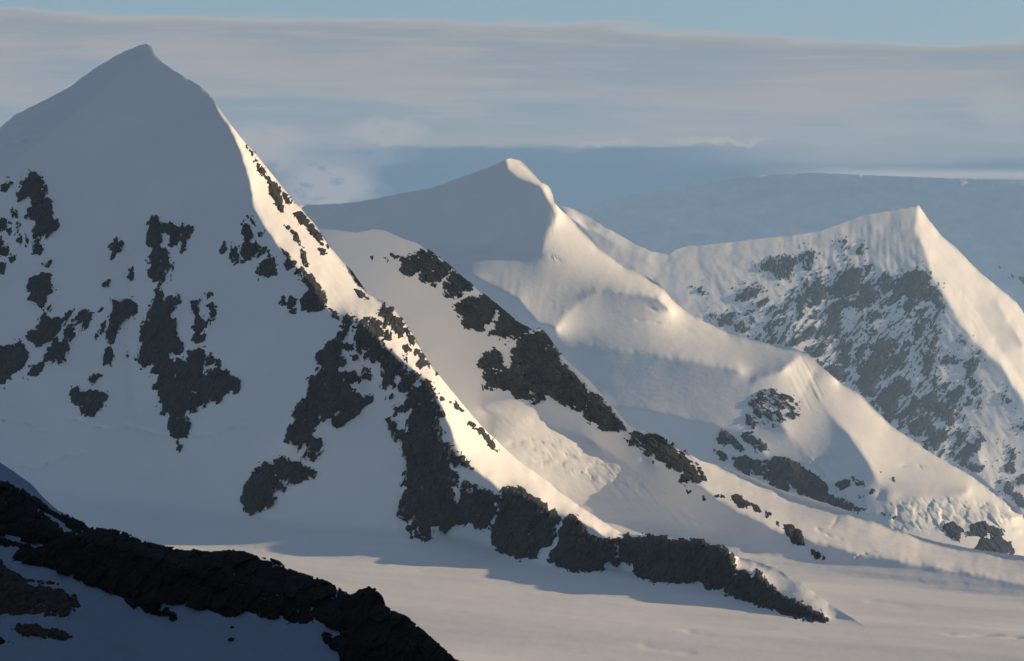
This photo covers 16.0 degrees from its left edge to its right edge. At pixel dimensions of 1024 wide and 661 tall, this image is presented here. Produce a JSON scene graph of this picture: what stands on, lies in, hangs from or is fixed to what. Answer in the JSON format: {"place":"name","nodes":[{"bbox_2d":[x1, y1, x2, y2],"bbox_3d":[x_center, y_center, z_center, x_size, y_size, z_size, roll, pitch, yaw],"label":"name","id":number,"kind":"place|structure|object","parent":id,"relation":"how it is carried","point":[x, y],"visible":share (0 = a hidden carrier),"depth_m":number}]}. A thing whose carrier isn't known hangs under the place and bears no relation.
{"place":"outdoors","nodes":[
{"label":"outdoors","id":0,"kind":"place"},
{"bbox_2d":[0,463,458,660],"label":"ridge","id":1,"kind":"structure","parent":0,"point":[73,589],"depth_m":1121.37},
{"bbox_2d":[169,616,176,621],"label":"boulder","id":2,"kind":"object","parent":1,"relation":"on","point":[172,618],"visible":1,"depth_m":1116.37},
{"bbox_2d":[0,44,866,629],"bbox_3d":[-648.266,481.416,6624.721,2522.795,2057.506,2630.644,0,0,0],"label":"snow peak","id":3,"kind":"structure","parent":0,"point":[208,342],"depth_m":6273.93},
{"bbox_2d":[0,0,1023,209],"label":"sky","id":4,"kind":"structure","parent":0,"point":[342,101]},
{"bbox_2d":[281,532,1023,660],"bbox_3d":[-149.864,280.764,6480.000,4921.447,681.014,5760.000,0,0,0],"label":"glacier","id":5,"kind":"object","parent":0,"point":[485,608],"visible":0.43,"depth_m":5359.16},
{"bbox_2d":[299,158,1023,555],"bbox_3d":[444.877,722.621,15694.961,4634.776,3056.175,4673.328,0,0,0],"label":"snow peak","id":6,"kind":"structure","parent":0,"point":[637,350],"depth_m":15270.28},
{"bbox_2d":[319,229,1023,604],"bbox_3d":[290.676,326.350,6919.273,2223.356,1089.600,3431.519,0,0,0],"label":"rocky ridge","id":7,"kind":"structure","parent":0,"point":[537,401],"depth_m":6638.97},
{"bbox_2d":[557,205,1023,512],"bbox_3d":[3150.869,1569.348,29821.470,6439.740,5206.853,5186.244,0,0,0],"label":"rocky peak","id":8,"kind":"structure","parent":0,"point":[908,322],"depth_m":29029.56},
{"bbox_2d":[575,173,1023,311],"bbox_3d":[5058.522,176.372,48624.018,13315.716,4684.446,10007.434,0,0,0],"label":"mountain range","id":9,"kind":"structure","parent":0,"point":[978,224],"depth_m":49374.57}
]}

